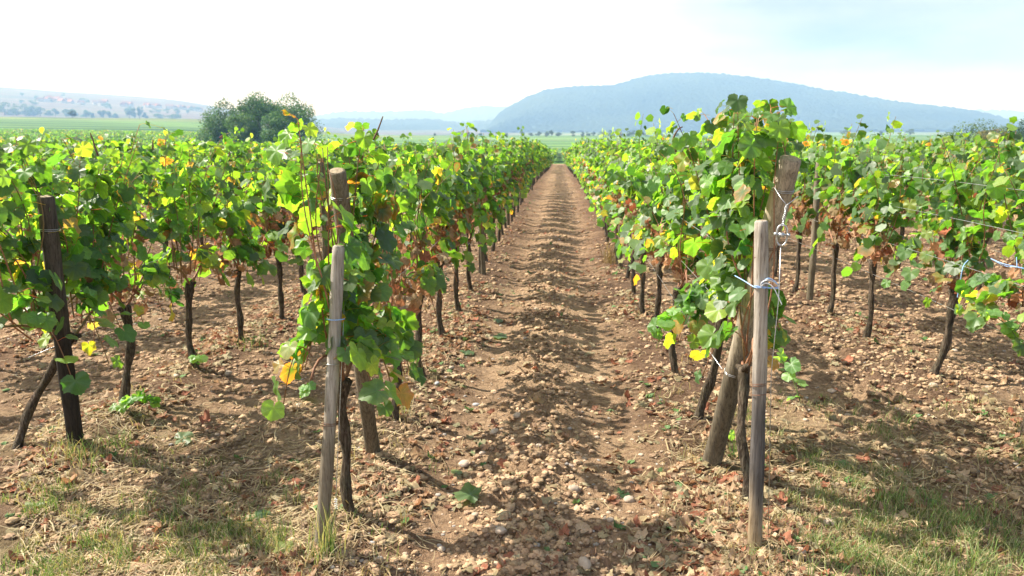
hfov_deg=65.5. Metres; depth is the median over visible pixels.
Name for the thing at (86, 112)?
tree
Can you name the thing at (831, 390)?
stone
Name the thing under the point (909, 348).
dead leaf
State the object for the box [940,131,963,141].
tree
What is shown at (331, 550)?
grass tuft
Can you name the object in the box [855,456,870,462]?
dead leaf
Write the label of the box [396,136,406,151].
grapevine
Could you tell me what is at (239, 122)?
tree
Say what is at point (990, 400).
dead leaf
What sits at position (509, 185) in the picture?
grapevine
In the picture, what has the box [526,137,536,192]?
grapevine
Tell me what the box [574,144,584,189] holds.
grapevine
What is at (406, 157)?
grapevine
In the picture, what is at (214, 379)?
dead leaf
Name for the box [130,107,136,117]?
tree
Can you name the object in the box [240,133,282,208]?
grapevine
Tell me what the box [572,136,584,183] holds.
grapevine
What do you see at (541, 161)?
grapevine
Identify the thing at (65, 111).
tree
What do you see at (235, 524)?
fallen leaf
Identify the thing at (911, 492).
dead leaf
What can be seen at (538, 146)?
grapevine
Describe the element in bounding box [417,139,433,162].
grapevine
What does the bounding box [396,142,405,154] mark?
grapevine
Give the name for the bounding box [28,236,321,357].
trellis wire
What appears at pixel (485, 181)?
grapevine
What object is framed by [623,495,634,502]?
stone
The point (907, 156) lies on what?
grapevine
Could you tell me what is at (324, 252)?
wooden post
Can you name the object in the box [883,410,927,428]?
grass tuft
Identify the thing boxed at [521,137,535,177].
grapevine
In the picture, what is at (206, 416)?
dead leaf
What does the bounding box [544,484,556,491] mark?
dead leaf
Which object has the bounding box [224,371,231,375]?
stone
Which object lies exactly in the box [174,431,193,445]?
fallen leaf
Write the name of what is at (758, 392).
wooden stake
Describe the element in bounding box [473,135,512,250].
grapevine
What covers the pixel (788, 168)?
wooden post
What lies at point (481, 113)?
pale ridge
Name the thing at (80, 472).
dead leaf
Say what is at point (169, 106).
house
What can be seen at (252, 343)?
grass tuft
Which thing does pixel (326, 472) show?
wooden stake
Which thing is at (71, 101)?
house
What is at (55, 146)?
distant vine foliage
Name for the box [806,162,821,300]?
wooden post
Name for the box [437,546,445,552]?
stone
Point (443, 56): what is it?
sky
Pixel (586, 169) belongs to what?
grapevine
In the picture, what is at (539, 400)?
dead leaf
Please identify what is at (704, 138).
grapevine
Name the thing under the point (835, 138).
grapevine
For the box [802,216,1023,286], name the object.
trellis wire
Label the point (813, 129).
grapevine
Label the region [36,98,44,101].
house
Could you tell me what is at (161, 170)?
grapevine
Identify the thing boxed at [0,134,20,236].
grapevine
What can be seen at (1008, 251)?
grapevine
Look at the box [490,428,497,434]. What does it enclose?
stone
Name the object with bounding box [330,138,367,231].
grapevine
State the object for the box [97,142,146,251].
grapevine
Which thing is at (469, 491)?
fallen leaf
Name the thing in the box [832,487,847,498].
dead leaf
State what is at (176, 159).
grapevine
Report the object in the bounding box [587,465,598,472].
dead leaf
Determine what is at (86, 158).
grapevine
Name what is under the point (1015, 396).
dead leaf
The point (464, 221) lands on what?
grapevine
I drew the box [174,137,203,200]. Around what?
grapevine
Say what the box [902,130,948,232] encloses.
grapevine
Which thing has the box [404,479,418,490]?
dead leaf
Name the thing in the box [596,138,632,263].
grapevine
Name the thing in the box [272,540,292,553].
fallen leaf
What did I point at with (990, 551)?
grass tuft
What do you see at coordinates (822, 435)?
dead leaf
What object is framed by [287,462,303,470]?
dead leaf
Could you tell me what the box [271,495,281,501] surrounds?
dead leaf
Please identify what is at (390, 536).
dead leaf
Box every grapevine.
[0,133,152,449]
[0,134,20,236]
[0,172,17,264]
[2,137,71,264]
[3,127,72,234]
[48,134,108,242]
[49,136,79,181]
[63,121,184,399]
[65,134,154,302]
[88,136,102,159]
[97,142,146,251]
[118,140,156,213]
[125,129,239,368]
[126,129,205,279]
[136,147,173,220]
[140,143,178,167]
[167,141,194,169]
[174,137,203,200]
[182,141,224,244]
[182,149,276,340]
[192,148,213,164]
[198,145,253,208]
[199,144,228,194]
[231,127,258,189]
[232,140,312,319]
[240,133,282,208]
[250,145,271,174]
[259,137,291,174]
[260,109,426,514]
[279,141,330,294]
[292,136,300,158]
[294,136,312,164]
[294,151,315,196]
[301,140,343,262]
[310,127,335,170]
[316,134,340,160]
[328,136,440,419]
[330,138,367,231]
[354,146,383,238]
[379,137,462,376]
[391,132,418,175]
[394,147,417,214]
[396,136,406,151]
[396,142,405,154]
[406,132,475,335]
[413,146,429,176]
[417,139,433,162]
[427,137,441,156]
[432,122,487,310]
[432,146,452,159]
[455,123,496,290]
[469,130,503,273]
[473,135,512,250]
[479,135,506,261]
[486,131,513,241]
[492,132,518,234]
[498,135,519,227]
[510,146,527,221]
[511,126,531,201]
[511,138,528,216]
[512,138,529,212]
[513,137,529,207]
[520,142,531,204]
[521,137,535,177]
[524,137,533,183]
[525,140,539,171]
[526,137,535,173]
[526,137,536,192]
[526,138,539,189]
[532,139,541,183]
[532,140,541,184]
[532,141,542,182]
[536,139,543,181]
[571,140,581,181]
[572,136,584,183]
[573,144,582,186]
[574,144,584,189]
[576,136,588,187]
[577,139,588,195]
[578,139,593,199]
[580,137,596,200]
[580,139,595,203]
[580,141,597,205]
[584,128,606,217]
[584,148,596,213]
[585,139,601,198]
[589,128,619,242]
[589,133,613,229]
[590,131,609,235]
[596,128,629,252]
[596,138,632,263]
[605,144,642,277]
[606,149,708,373]
[608,112,671,293]
[611,128,662,313]
[623,138,634,155]
[625,118,694,331]
[647,134,664,149]
[658,132,676,158]
[659,93,807,500]
[682,128,809,419]
[685,137,707,226]
[698,134,713,155]
[702,135,712,151]
[771,118,810,276]
[782,120,838,291]
[793,123,821,224]
[795,114,873,313]
[803,123,842,224]
[821,140,863,209]
[826,130,853,153]
[835,138,870,189]
[837,112,927,337]
[845,132,901,256]
[857,130,886,189]
[878,133,943,268]
[880,133,922,227]
[881,135,1018,374]
[891,129,923,160]
[901,141,982,283]
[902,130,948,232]
[933,129,974,201]
[940,132,962,163]
[954,132,1023,434]
[960,123,1015,243]
[962,116,1023,290]
[995,137,1023,263]
[1002,154,1023,263]
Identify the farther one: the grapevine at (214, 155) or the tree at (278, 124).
the tree at (278, 124)
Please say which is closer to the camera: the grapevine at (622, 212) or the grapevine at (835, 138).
the grapevine at (622, 212)
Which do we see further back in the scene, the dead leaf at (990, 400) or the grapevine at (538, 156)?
the grapevine at (538, 156)
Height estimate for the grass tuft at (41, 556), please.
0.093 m
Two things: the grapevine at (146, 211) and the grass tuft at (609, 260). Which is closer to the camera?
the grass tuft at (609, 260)
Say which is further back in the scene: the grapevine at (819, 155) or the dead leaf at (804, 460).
the grapevine at (819, 155)
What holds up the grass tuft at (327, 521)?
on the ground at (572, 205)
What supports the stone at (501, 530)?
on the ground at (572, 205)
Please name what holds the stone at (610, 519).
on the ground at (572, 205)
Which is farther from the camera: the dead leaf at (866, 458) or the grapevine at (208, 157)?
the grapevine at (208, 157)
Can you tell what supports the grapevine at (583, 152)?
on the ground at (572, 205)
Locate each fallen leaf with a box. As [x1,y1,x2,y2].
[24,501,45,507]
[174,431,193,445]
[231,521,250,528]
[242,509,269,522]
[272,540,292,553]
[451,469,461,473]
[453,481,481,503]
[461,350,474,354]
[493,333,506,338]
[834,459,851,469]
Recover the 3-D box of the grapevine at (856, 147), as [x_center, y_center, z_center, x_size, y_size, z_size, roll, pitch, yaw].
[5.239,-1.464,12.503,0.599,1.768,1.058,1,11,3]
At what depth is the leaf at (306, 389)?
5.30 m
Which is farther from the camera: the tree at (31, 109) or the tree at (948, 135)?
the tree at (31, 109)
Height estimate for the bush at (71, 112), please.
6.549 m
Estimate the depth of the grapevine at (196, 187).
10.05 m
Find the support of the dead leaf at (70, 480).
on the ground at (572, 205)
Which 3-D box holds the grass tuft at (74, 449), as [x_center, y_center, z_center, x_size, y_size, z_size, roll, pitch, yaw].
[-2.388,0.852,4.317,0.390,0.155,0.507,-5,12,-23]
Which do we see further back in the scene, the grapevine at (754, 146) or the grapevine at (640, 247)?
the grapevine at (640, 247)
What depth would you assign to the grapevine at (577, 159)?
29.16 m
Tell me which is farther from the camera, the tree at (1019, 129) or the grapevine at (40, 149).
the tree at (1019, 129)
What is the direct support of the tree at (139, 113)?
on the ground at (572, 205)
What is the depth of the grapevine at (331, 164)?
9.34 m
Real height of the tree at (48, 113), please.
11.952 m
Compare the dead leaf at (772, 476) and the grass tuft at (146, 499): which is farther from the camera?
the dead leaf at (772, 476)
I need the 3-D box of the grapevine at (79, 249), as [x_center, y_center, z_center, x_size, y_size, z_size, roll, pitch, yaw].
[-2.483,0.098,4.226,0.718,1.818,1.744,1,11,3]
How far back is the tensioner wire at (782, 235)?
3.23 m
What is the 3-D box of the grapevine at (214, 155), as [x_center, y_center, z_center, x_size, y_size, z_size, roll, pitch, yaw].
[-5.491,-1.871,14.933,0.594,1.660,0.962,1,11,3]
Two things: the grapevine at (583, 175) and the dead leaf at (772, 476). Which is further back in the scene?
the grapevine at (583, 175)
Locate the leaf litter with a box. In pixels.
[0,176,1023,575]
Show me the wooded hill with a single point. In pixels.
(590, 108)
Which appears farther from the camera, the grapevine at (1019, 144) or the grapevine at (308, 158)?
the grapevine at (308, 158)
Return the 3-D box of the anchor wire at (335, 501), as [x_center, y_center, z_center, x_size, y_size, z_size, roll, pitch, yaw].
[-0.715,0.395,3.386,0.028,1.308,0.289,2,11,10]
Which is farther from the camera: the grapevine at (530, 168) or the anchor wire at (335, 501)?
the grapevine at (530, 168)
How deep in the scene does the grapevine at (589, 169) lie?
18.99 m
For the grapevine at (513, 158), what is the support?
on the ground at (572, 205)
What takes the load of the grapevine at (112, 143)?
on the ground at (572, 205)
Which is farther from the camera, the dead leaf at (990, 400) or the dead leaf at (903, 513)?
the dead leaf at (990, 400)
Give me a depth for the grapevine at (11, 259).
6.31 m
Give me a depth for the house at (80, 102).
1896.26 m
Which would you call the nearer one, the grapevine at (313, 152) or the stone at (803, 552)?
the stone at (803, 552)
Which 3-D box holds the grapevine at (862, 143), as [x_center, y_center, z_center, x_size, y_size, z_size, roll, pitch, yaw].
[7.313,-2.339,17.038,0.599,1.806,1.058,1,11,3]
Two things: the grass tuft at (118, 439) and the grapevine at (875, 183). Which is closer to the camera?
the grass tuft at (118, 439)
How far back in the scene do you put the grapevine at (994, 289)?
4.75 m
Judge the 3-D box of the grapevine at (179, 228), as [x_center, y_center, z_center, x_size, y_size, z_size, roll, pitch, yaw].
[-2.372,-0.238,5.851,0.588,1.819,1.025,4,11,20]
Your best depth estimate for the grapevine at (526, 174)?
19.19 m
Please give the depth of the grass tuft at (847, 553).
3.28 m
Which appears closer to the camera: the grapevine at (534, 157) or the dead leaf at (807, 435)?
the dead leaf at (807, 435)
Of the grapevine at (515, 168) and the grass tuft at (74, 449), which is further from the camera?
the grapevine at (515, 168)
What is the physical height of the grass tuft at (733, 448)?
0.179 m
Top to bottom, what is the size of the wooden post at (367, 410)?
1.723 m
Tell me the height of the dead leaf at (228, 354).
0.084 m
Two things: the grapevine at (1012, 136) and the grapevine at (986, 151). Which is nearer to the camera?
the grapevine at (1012, 136)
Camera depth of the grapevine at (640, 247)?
6.59 m
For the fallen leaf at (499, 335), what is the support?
on the ground at (572, 205)
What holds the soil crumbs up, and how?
on the ground at (572, 205)
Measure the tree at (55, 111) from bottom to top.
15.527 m
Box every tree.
[0,102,9,114]
[10,104,22,115]
[19,103,32,115]
[25,104,36,115]
[34,106,45,115]
[43,110,53,115]
[51,108,59,116]
[61,109,70,116]
[80,109,90,117]
[125,109,131,117]
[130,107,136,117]
[137,106,141,117]
[152,113,163,117]
[165,114,181,118]
[193,97,251,143]
[222,112,258,141]
[229,90,280,141]
[258,110,289,142]
[259,91,324,142]
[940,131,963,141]
[949,118,1007,142]
[998,119,1023,142]
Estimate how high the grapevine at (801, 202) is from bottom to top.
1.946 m
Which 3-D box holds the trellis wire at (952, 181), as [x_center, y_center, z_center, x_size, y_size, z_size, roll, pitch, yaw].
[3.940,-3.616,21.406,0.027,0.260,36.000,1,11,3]
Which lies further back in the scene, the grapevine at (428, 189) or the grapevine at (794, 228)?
the grapevine at (794, 228)
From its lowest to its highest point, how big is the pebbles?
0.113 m
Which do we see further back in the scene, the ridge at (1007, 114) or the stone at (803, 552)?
the ridge at (1007, 114)
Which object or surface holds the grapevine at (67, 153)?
on the ground at (572, 205)
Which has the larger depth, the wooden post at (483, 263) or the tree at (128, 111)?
the tree at (128, 111)
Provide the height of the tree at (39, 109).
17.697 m
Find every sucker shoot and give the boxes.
[108,388,160,412]
[188,354,207,367]
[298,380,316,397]
[647,301,708,340]
[728,429,734,440]
[773,347,807,400]
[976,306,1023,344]
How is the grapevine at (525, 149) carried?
on the ground at (572, 205)
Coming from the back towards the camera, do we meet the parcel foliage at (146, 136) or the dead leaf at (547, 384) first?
the parcel foliage at (146, 136)
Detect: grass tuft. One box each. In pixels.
[0,538,72,575]
[34,422,112,469]
[69,423,133,454]
[119,486,174,510]
[155,272,182,300]
[224,331,271,350]
[292,526,340,568]
[301,490,350,558]
[375,388,413,420]
[597,240,615,264]
[724,525,797,567]
[727,435,738,458]
[787,519,911,575]
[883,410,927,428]
[914,526,1023,575]
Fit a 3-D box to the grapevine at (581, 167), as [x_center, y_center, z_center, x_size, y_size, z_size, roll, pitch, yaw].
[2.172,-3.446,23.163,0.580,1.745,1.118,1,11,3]
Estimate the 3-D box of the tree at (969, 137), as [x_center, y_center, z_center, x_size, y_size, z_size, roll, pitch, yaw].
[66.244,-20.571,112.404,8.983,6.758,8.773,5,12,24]
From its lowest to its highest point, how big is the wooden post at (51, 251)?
1.563 m
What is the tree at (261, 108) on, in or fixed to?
on the ground at (572, 205)
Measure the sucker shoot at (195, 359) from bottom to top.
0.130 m
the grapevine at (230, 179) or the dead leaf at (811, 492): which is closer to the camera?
the dead leaf at (811, 492)
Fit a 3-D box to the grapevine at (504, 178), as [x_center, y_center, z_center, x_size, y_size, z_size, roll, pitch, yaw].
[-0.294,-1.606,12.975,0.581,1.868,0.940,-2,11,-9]
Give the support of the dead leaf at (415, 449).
on the ground at (572, 205)
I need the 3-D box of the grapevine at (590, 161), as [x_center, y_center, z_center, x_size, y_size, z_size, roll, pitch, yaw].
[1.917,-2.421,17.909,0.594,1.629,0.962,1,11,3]
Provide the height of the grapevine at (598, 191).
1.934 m
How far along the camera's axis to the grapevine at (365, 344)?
3.44 m
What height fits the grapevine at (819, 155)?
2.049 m
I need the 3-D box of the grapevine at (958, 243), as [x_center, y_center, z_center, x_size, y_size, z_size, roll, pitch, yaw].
[3.134,-0.175,5.604,0.610,1.780,1.396,1,11,3]
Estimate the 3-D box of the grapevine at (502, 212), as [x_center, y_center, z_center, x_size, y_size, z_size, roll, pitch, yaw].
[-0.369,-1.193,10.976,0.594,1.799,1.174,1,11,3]
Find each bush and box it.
[67,110,76,115]
[974,127,1006,142]
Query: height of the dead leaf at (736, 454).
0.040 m
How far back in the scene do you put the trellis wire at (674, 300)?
6.00 m
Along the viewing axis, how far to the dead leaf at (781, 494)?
3.84 m
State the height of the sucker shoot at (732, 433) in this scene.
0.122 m
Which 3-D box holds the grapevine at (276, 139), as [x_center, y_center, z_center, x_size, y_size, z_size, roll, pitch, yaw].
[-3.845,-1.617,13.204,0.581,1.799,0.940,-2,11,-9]
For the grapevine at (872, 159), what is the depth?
11.15 m
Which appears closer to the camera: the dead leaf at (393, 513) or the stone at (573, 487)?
the dead leaf at (393, 513)
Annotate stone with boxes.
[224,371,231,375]
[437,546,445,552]
[458,460,469,466]
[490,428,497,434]
[495,526,506,534]
[513,412,519,418]
[568,485,578,491]
[578,556,591,568]
[607,517,613,521]
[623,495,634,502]
[794,547,805,554]
[823,518,835,526]
[827,388,836,392]
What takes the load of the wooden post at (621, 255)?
on the ground at (572, 205)
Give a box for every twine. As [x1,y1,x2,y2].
[734,275,781,304]
[992,257,1023,268]
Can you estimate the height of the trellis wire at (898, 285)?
0.260 m
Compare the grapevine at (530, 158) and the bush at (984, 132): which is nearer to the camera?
the grapevine at (530, 158)
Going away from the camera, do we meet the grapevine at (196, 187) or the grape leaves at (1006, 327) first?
the grape leaves at (1006, 327)
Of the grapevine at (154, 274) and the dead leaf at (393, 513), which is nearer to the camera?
the dead leaf at (393, 513)
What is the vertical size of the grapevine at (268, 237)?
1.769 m
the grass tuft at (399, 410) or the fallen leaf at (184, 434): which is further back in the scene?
the grass tuft at (399, 410)
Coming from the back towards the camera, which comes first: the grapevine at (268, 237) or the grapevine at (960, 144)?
the grapevine at (960, 144)
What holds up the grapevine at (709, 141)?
on the ground at (572, 205)
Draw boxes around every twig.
[90,133,98,155]
[373,116,382,139]
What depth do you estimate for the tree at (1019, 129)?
110.07 m
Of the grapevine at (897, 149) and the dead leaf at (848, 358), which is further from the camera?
the grapevine at (897, 149)
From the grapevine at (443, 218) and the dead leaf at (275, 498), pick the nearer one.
the dead leaf at (275, 498)
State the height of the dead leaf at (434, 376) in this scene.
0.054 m
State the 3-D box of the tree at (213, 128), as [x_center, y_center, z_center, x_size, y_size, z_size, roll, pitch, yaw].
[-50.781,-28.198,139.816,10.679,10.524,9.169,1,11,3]
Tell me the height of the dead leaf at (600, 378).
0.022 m
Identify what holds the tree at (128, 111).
on the ground at (572, 205)
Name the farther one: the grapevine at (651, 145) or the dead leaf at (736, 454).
the grapevine at (651, 145)
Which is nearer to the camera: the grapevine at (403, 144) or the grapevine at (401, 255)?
the grapevine at (401, 255)
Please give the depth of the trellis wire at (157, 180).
5.41 m
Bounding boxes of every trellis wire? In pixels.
[8,153,414,197]
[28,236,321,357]
[621,225,721,367]
[789,238,999,330]
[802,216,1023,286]
[805,188,1023,233]
[827,168,1023,190]
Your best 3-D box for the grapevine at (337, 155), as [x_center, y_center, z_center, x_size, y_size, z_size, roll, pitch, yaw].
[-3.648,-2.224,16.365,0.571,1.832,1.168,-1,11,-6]
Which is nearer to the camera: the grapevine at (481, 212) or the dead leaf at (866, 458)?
the dead leaf at (866, 458)
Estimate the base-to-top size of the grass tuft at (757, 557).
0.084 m
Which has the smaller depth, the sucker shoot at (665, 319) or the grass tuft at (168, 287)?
the sucker shoot at (665, 319)
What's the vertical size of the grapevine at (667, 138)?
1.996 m
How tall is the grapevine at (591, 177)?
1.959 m
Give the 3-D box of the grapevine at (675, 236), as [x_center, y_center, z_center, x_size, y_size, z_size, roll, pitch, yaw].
[1.183,-0.163,5.788,0.731,1.685,1.266,-2,11,-9]
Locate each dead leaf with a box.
[60,474,76,483]
[69,468,87,483]
[180,472,194,479]
[199,409,210,424]
[212,375,221,383]
[222,352,232,358]
[233,543,249,553]
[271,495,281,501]
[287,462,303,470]
[385,532,396,544]
[386,511,399,516]
[402,436,416,443]
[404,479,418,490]
[409,446,425,459]
[430,372,439,379]
[487,454,494,464]
[526,395,542,403]
[544,381,552,388]
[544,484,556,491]
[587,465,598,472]
[595,376,606,380]
[670,527,687,532]
[725,450,737,458]
[765,469,778,479]
[774,491,787,501]
[797,457,808,464]
[805,431,815,437]
[808,486,820,496]
[817,431,829,440]
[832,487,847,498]
[841,355,852,363]
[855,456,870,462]
[864,471,877,481]
[874,460,889,465]
[894,472,907,482]
[895,509,908,519]
[902,346,912,351]
[908,489,921,498]
[982,396,995,403]
[1010,393,1019,399]
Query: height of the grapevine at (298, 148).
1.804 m
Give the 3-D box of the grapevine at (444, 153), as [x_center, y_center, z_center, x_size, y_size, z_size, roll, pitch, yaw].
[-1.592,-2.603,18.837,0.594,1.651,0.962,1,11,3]
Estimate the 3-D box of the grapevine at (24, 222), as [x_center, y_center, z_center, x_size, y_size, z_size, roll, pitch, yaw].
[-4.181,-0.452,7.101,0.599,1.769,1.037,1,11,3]
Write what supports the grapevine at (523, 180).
on the ground at (572, 205)
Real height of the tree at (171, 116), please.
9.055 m
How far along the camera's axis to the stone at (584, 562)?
3.24 m
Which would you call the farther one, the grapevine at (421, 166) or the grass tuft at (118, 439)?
the grapevine at (421, 166)
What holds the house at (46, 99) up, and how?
on the ground at (572, 205)
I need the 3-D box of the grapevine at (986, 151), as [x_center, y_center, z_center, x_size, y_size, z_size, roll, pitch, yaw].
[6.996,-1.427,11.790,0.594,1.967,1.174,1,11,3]
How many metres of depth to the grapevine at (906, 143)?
18.58 m
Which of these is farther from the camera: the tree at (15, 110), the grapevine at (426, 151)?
the tree at (15, 110)
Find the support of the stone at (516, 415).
on the ground at (572, 205)
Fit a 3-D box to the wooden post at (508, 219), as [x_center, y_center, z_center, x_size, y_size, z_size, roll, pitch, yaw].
[-0.081,-1.872,15.552,0.086,1.611,0.074,1,11,3]
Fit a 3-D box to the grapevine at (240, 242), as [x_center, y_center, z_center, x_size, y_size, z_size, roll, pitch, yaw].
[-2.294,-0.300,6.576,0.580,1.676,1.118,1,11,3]
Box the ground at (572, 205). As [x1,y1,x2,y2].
[0,87,1023,575]
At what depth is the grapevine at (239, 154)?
15.74 m
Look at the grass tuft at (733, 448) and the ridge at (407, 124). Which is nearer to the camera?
the grass tuft at (733, 448)
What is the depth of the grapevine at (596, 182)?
14.67 m
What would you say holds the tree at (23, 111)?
on the ground at (572, 205)
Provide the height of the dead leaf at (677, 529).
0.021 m
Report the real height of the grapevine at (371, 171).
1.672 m
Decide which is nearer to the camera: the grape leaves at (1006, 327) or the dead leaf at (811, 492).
the dead leaf at (811, 492)
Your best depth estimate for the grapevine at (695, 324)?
4.45 m
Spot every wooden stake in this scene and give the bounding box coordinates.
[314,245,344,548]
[747,220,768,549]
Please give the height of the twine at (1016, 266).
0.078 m
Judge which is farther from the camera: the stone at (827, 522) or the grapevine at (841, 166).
the grapevine at (841, 166)
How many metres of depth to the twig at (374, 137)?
3.77 m
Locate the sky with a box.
[0,0,1023,116]
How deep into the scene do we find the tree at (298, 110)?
138.55 m
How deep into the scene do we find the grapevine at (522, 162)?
18.23 m
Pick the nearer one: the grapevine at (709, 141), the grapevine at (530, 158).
the grapevine at (709, 141)
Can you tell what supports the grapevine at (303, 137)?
on the ground at (572, 205)
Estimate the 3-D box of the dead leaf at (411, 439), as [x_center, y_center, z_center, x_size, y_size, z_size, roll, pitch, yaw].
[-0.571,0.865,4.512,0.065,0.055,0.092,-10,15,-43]
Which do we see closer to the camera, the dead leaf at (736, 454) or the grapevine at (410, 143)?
the dead leaf at (736, 454)
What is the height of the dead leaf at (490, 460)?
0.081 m
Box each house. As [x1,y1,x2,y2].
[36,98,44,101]
[44,96,52,101]
[57,98,65,102]
[67,99,74,103]
[77,100,85,104]
[97,101,106,105]
[165,104,173,108]
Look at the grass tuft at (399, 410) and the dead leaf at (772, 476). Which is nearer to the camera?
the dead leaf at (772, 476)
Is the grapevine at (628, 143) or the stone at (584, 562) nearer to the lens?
the stone at (584, 562)
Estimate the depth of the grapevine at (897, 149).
14.74 m
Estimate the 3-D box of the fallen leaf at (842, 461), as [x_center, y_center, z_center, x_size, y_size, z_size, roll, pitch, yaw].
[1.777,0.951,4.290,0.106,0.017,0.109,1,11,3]
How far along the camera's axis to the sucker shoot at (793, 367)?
3.39 m
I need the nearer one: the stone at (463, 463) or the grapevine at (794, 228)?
the stone at (463, 463)
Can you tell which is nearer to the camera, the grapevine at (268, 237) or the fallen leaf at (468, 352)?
the fallen leaf at (468, 352)
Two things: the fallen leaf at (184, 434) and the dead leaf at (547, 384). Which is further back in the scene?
the dead leaf at (547, 384)
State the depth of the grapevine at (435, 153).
17.50 m
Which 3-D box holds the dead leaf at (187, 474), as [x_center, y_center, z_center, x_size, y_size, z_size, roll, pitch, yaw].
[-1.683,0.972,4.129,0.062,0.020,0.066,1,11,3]
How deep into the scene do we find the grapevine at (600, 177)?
13.90 m
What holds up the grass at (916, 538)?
on the ground at (572, 205)
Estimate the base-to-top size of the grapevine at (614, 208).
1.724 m
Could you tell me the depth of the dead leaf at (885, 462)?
4.31 m
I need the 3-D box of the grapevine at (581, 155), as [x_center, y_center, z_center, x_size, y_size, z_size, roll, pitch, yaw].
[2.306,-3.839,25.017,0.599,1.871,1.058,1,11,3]
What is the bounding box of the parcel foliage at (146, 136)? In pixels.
[0,128,567,158]
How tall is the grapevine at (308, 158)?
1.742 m
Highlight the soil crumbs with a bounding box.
[0,183,1023,575]
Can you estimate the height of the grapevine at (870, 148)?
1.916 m
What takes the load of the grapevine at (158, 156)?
on the ground at (572, 205)
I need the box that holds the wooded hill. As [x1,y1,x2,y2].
[480,72,1023,131]
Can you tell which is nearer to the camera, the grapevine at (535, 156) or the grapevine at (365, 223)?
the grapevine at (365, 223)
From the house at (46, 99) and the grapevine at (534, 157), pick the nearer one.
the grapevine at (534, 157)
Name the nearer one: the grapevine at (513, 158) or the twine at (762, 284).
the twine at (762, 284)
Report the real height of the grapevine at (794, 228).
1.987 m
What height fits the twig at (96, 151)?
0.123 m
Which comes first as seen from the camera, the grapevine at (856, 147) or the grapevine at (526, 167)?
the grapevine at (856, 147)
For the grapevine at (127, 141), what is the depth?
15.18 m
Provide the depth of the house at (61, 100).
1940.34 m
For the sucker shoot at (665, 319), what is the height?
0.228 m
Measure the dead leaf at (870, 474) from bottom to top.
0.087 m
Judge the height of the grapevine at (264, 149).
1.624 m
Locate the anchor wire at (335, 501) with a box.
[334,305,344,527]
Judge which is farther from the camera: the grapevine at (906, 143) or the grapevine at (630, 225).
the grapevine at (906, 143)
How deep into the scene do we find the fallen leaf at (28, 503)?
3.79 m
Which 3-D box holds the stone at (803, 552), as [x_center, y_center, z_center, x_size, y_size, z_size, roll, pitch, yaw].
[1.213,1.108,3.349,0.046,0.031,0.055,-8,13,-36]
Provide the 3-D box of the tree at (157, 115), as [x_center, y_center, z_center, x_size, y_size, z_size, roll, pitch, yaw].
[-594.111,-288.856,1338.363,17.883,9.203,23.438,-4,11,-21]
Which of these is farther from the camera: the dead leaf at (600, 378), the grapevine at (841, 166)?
the grapevine at (841, 166)
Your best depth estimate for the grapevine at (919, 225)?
9.40 m
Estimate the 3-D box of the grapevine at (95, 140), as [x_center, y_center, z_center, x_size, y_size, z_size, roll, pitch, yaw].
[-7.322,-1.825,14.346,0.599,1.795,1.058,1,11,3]
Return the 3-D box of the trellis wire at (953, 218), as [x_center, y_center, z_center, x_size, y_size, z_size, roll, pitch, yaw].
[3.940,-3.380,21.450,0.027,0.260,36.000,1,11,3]
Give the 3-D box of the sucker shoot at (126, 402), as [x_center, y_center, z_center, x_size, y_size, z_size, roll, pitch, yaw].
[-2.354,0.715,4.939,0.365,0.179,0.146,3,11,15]
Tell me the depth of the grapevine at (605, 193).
11.56 m
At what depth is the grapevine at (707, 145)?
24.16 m
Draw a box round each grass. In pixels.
[0,242,1023,575]
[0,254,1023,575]
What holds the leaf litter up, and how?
on the ground at (572, 205)
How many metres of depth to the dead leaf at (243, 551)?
3.36 m
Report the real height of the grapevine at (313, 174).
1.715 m
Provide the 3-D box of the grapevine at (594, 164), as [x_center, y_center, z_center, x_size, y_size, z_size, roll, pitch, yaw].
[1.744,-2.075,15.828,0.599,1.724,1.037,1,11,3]
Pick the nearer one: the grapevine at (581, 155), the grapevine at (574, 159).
the grapevine at (581, 155)
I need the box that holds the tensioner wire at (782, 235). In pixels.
[768,187,797,535]
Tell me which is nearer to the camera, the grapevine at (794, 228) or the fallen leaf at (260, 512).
the fallen leaf at (260, 512)
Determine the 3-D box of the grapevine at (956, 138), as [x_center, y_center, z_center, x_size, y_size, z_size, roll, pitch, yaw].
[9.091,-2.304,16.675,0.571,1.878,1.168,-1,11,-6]
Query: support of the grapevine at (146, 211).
on the ground at (572, 205)
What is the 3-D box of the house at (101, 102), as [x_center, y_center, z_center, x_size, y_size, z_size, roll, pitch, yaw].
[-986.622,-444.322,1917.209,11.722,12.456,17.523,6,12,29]
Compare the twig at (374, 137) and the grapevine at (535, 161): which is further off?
the grapevine at (535, 161)
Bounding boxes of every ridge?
[307,117,492,130]
[308,105,507,121]
[975,109,1023,121]
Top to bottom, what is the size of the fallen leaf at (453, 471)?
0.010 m
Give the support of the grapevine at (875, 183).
on the ground at (572, 205)
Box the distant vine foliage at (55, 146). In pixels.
[0,136,1023,173]
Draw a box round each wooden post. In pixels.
[36,195,83,445]
[318,159,327,259]
[329,167,380,452]
[478,216,485,274]
[506,189,509,225]
[618,158,622,266]
[702,155,800,466]
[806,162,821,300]
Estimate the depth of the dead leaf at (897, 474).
4.11 m
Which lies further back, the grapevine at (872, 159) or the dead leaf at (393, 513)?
the grapevine at (872, 159)
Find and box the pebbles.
[1,235,1023,575]
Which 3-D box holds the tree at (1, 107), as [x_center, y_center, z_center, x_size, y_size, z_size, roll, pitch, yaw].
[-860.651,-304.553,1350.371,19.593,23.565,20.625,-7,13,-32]

